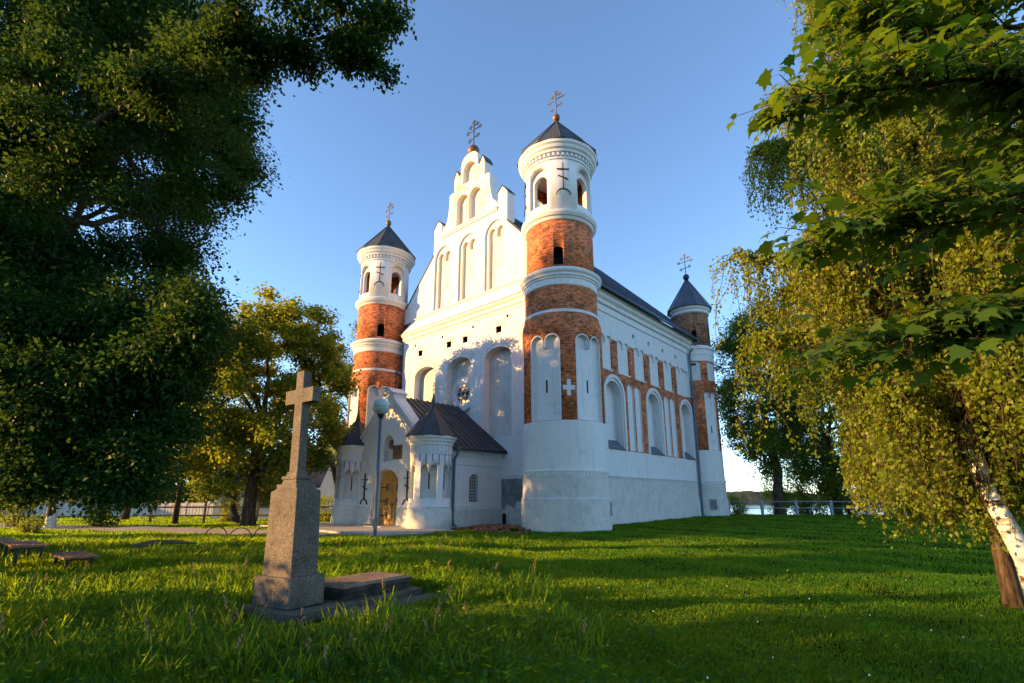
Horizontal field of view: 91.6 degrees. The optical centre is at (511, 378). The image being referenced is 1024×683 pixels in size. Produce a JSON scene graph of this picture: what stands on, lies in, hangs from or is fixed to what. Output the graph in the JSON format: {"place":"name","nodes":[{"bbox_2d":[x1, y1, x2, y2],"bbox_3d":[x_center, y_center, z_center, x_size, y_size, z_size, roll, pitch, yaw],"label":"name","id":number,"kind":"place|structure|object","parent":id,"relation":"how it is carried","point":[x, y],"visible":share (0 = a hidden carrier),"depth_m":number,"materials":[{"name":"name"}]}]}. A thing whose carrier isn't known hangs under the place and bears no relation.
{"place":"outdoors","nodes":[
{"label":"outdoors","id":0,"kind":"place"},
{"bbox_2d":[0,524,334,534],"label":"path","id":1,"kind":"structure","parent":0,"point":[239,531],"depth_m":26.10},
{"bbox_2d":[255,522,453,535],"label":"porch paving","id":2,"kind":"structure","parent":0,"point":[366,529],"depth_m":24.33,"materials":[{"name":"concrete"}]},
{"bbox_2d":[0,502,1023,682],"bbox_3d":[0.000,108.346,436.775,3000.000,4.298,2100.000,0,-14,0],"label":"ground","id":3,"kind":"structure","parent":0,"point":[882,592],"depth_m":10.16,"materials":[{"name":"green plant"}]},
{"bbox_2d":[0,537,20,555],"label":"bench","id":4,"kind":"object","parent":3,"relation":"on","point":[7,539],"visible":0.47,"depth_m":14.00,"materials":[{"name":"brown wood"}]},
{"bbox_2d":[1,540,48,563],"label":"bench","id":5,"kind":"object","parent":3,"relation":"on","point":[28,545],"visible":0.88,"depth_m":12.31,"materials":[{"name":"brown wood"}]},
{"bbox_2d":[0,493,59,526],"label":"shrub","id":6,"kind":"object","parent":3,"relation":"on","point":[14,521],"visible":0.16,"depth_m":28.26,"materials":[{"name":"green plant"}]},
{"bbox_2d":[15,514,48,532],"bbox_3d":[-22.601,6.843,23.364,1.303,0.999,1.381,0,-14,0],"label":"shrub","id":7,"kind":"object","parent":3,"relation":"on","point":[25,526],"visible":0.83,"depth_m":23.34,"materials":[{"name":"green plant"}]},
{"bbox_2d":[1,490,63,516],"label":"village house","id":8,"kind":"structure","parent":3,"relation":"on","point":[7,514],"depth_m":44.56,"materials":[{"name":"brick"}]},
{"bbox_2d":[43,497,59,527],"bbox_3d":[-25.933,3.069,28.662,7.215,11.241,8.058,9,-16,-33],"label":"young tree","id":9,"kind":"object","parent":3,"relation":"on","point":[51,515],"depth_m":27.43,"materials":[{"name":"white plant"}]},
{"bbox_2d":[50,551,99,569],"bbox_3d":[-10.500,4.482,11.882,1.700,0.579,0.636,-11,-17,39],"label":"bench","id":10,"kind":"object","parent":3,"relation":"on","point":[67,557],"visible":0.73,"depth_m":11.66,"materials":[{"name":"brown wood"}]},
{"bbox_2d":[79,498,123,526],"bbox_3d":[-24.098,7.446,29.293,2.729,2.652,2.622,-6,-15,23],"label":"shrub","id":11,"kind":"object","parent":3,"relation":"on","point":[101,521],"visible":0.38,"depth_m":28.90,"materials":[{"name":"green plant"}]},
{"bbox_2d":[24,501,213,516],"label":"panel fence","id":12,"kind":"object","parent":3,"relation":"on","point":[183,511],"visible":0.27,"depth_m":44.33,"materials":[{"name":"concrete"}]},
{"bbox_2d":[120,414,182,519],"bbox_3d":[-29.804,4.986,39.790,7.899,12.762,9.547,0,-14,0],"label":"young tree","id":13,"kind":"object","parent":3,"relation":"on","point":[126,514],"depth_m":38.50,"materials":[{"name":"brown plant"}]},
{"bbox_2d":[131,540,196,549],"bbox_3d":[-10.221,4.962,14.666,1.815,0.435,0.454,3,-14,-11],"label":"fallen branch","id":14,"kind":"object","parent":3,"relation":"on","point":[146,543],"visible":0.59,"depth_m":14.65,"materials":[{"name":"brown wood"}]},
{"bbox_2d":[157,469,216,502],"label":"orchard tree","id":15,"kind":"object","parent":3,"relation":"on","point":[183,495],"visible":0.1,"depth_m":64.16,"materials":[{"name":"green plant"}]},
{"bbox_2d":[165,375,249,524],"bbox_3d":[-21.007,3.879,33.279,6.818,11.828,6.925,0,-14,0],"label":"young tree","id":16,"kind":"object","parent":3,"relation":"on","point":[175,516],"visible":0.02,"depth_m":31.86,"materials":[{"name":"brown plant"}]},
{"bbox_2d":[0,0,416,524],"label":"elm tree","id":17,"kind":"object","parent":3,"relation":"on","point":[91,361],"visible":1,"depth_m":10.79,"materials":[{"name":"green plant"}]},
{"bbox_2d":[183,447,267,502],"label":"orchard tree","id":18,"kind":"object","parent":3,"relation":"on","point":[202,496],"visible":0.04,"depth_m":60.51,"materials":[{"name":"green plant"}]},
{"bbox_2d":[215,499,243,521],"bbox_3d":[-19.987,9.404,35.626,2.199,1.792,2.423,5,-14,-20],"label":"shrub","id":19,"kind":"object","parent":3,"relation":"on","point":[225,512],"visible":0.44,"depth_m":35.13,"materials":[{"name":"green plant"}]},
{"bbox_2d":[191,363,271,523],"bbox_3d":[-19.243,4.065,34.014,6.685,11.777,6.723,0,-14,0],"label":"young tree","id":20,"kind":"object","parent":3,"relation":"on","point":[236,517],"visible":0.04,"depth_m":32.40,"materials":[{"name":"green plant"}]},
{"bbox_2d":[145,501,331,521],"bbox_3d":[-16.748,9.331,34.505,16.172,1.710,0.160,1,-14,-5],"label":"rail fence","id":21,"kind":"object","parent":3,"relation":"on","point":[204,515],"visible":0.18,"depth_m":34.13,"materials":[{"name":"brown wood"}]},
{"bbox_2d":[164,281,364,526],"bbox_3d":[-15.483,1.772,30.693,12.153,14.719,10.935,0,-14,0],"label":"linden tree","id":22,"kind":"object","parent":3,"relation":"on","point":[264,432],"visible":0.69,"depth_m":29.08,"materials":[{"name":"green plant"}]},
{"bbox_2d":[212,447,335,518],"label":"village cottage","id":23,"kind":"structure","parent":3,"relation":"on","point":[324,482],"depth_m":42.26,"materials":[{"name":"paint"}]},
{"bbox_2d":[223,490,238,505],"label":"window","id":24,"kind":"structure","parent":23,"relation":"in","point":[236,501],"depth_m":40.56,"materials":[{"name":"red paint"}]},
{"bbox_2d":[258,489,269,505],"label":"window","id":25,"kind":"structure","parent":23,"relation":"in","point":[260,489],"depth_m":40.75,"materials":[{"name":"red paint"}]},
{"bbox_2d":[0,529,586,670],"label":"dry stalks","id":26,"kind":"object","parent":3,"relation":"on","point":[237,614],"visible":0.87,"depth_m":5.05,"materials":[{"name":"plant"}]},
{"bbox_2d":[0,532,615,682],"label":"tall grass","id":27,"kind":"structure","parent":3,"relation":"on","point":[13,585],"depth_m":5.35,"materials":[{"name":"green plant"}]},
{"bbox_2d":[320,492,333,521],"bbox_3d":[-13.208,9.327,36.355,4.497,2.182,3.704,-6,-15,23],"label":"shrub","id":28,"kind":"object","parent":3,"relation":"on","point":[324,510],"visible":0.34,"depth_m":35.81,"materials":[{"name":"green plant"}]},
{"bbox_2d":[238,586,421,625],"bbox_3d":[-2.645,3.532,7.571,1.200,0.446,2.440,-8,-16,31],"label":"grave foundation","id":29,"kind":"object","parent":3,"relation":"on","point":[310,611],"visible":0.22,"depth_m":6.80,"materials":[{"name":"stone"}]},
{"bbox_2d":[252,371,324,609],"bbox_3d":[-3.194,1.527,7.388,0.830,3.360,0.560,-10,-16,31],"label":"stone cross monument","id":30,"kind":"object","parent":29,"relation":"on","point":[290,578],"visible":1,"depth_m":7.06,"materials":[{"name":"grey stone"}]},
{"bbox_2d":[324,571,410,600],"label":"grave slab","id":31,"kind":"structure","parent":29,"relation":"on","point":[350,587],"depth_m":7.64,"materials":[{"name":"stone"}]},
{"bbox_2d":[309,320,357,463],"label":"poplar tree","id":32,"kind":"object","parent":3,"relation":"on","point":[348,367],"visible":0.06,"depth_m":51.62,"materials":[{"name":"green plant"}]},
{"bbox_2d":[372,398,389,539],"bbox_3d":[-5.020,3.381,18.574,0.688,5.435,0.688,0,-14,0],"label":"street lamp","id":33,"kind":"object","parent":3,"relation":"on","point":[381,407],"visible":0.99,"depth_m":18.77,"materials":[{"name":"grey metal"}]},
{"bbox_2d":[325,593,447,619],"bbox_3d":[-1.699,3.473,7.280,0.600,0.325,2.000,-10,-17,35],"label":"paving stone","id":34,"kind":"object","parent":3,"relation":"on","point":[414,598],"visible":0.11,"depth_m":7.39,"materials":[{"name":"grey stone"}]},
{"bbox_2d":[452,523,530,533],"bbox_3d":[-1.176,7.718,25.886,4.936,0.366,4.908,0,-14,0],"label":"brick rubble","id":35,"kind":"object","parent":3,"relation":"on","point":[490,527],"visible":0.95,"depth_m":25.23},
{"bbox_2d":[330,90,729,532],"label":"church","id":36,"kind":"structure","parent":3,"relation":"on","point":[536,370],"depth_m":31.42,"materials":[{"name":"white paint"}]},
{"bbox_2d":[451,377,469,410],"bbox_3d":[-3.375,1.043,34.373,2.440,2.440,0.118,-12,-18,41],"label":"round window","id":37,"kind":"structure","parent":36,"relation":"in","point":[460,393],"depth_m":34.48,"materials":[{"name":"white paint"}]},
{"bbox_2d":[352,541,981,678],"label":"clover flowers","id":38,"kind":"object","parent":3,"relation":"on","point":[757,621],"visible":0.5,"depth_m":6.12,"materials":[{"name":"white plant"}]},
{"bbox_2d":[727,491,750,513],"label":"shrub","id":39,"kind":"object","parent":3,"relation":"on","point":[740,509],"visible":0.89,"depth_m":41.20,"materials":[{"name":"green plant"}]},
{"bbox_2d":[710,297,839,514],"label":"ash tree","id":40,"kind":"object","parent":3,"relation":"on","point":[771,444],"visible":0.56,"depth_m":40.80,"materials":[{"name":"green plant"}]},
{"bbox_2d":[758,470,797,513],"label":"shrub","id":41,"kind":"object","parent":3,"relation":"on","point":[787,496],"visible":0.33,"depth_m":42.08,"materials":[{"name":"green plant"}]},
{"bbox_2d":[783,461,832,514],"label":"shrub","id":42,"kind":"object","parent":3,"relation":"on","point":[799,492],"visible":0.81,"depth_m":41.68,"materials":[{"name":"green plant"}]},
{"bbox_2d":[758,360,876,514],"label":"ash tree","id":43,"kind":"object","parent":3,"relation":"on","point":[824,459],"visible":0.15,"depth_m":42.10,"materials":[{"name":"green plant"}]},
{"bbox_2d":[728,500,906,514],"bbox_3d":[28.797,10.108,38.336,23.020,1.558,0.239,-3,-14,11],"label":"wire fence","id":44,"kind":"object","parent":3,"relation":"on","point":[762,508],"visible":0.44,"depth_m":39.44,"materials":[{"name":"grey metal"}]},
{"bbox_2d":[816,469,877,515],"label":"shrub","id":45,"kind":"object","parent":3,"relation":"on","point":[844,504],"visible":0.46,"depth_m":40.89,"materials":[{"name":"green plant"}]},
{"bbox_2d":[707,0,1023,593],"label":"birch tree","id":46,"kind":"object","parent":3,"relation":"on","point":[838,289],"visible":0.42,"depth_m":8.37,"materials":[{"name":"green plant"}]},
{"bbox_2d":[726,0,1023,394],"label":"maple tree","id":47,"kind":"object","parent":3,"relation":"on","point":[995,84],"visible":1,"depth_m":4.63,"materials":[{"name":"green plant"}]},
{"bbox_2d":[863,495,907,514],"bbox_3d":[30.535,8.672,40.744,4.440,5.370,4.574,0,-14,0],"label":"shrub","id":48,"kind":"object","parent":3,"relation":"on","point":[880,503],"visible":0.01,"depth_m":39.89,"materials":[{"name":"green plant"}]},
{"bbox_2d":[785,95,1023,609],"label":"brown trunk tree","id":49,"kind":"object","parent":3,"relation":"on","point":[1010,587],"visible":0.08,"depth_m":8.02,"materials":[{"name":"green plant"}]},
{"bbox_2d":[0,0,1023,493],"label":"sky","id":50,"kind":"structure","parent":0,"point":[654,87],"materials":[{"name":"blue"}]},
{"bbox_2d":[730,504,892,514],"bbox_3d":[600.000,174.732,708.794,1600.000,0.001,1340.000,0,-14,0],"label":"lake","id":51,"kind":"structure","parent":0,"point":[754,511],"depth_m":207.85,"materials":[{"name":"blue liquid"}]},
{"bbox_2d":[727,490,886,503],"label":"shore wood","id":52,"kind":"object","parent":51,"relation":"on","point":[754,496],"visible":0.06,"depth_m":415.00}
]}

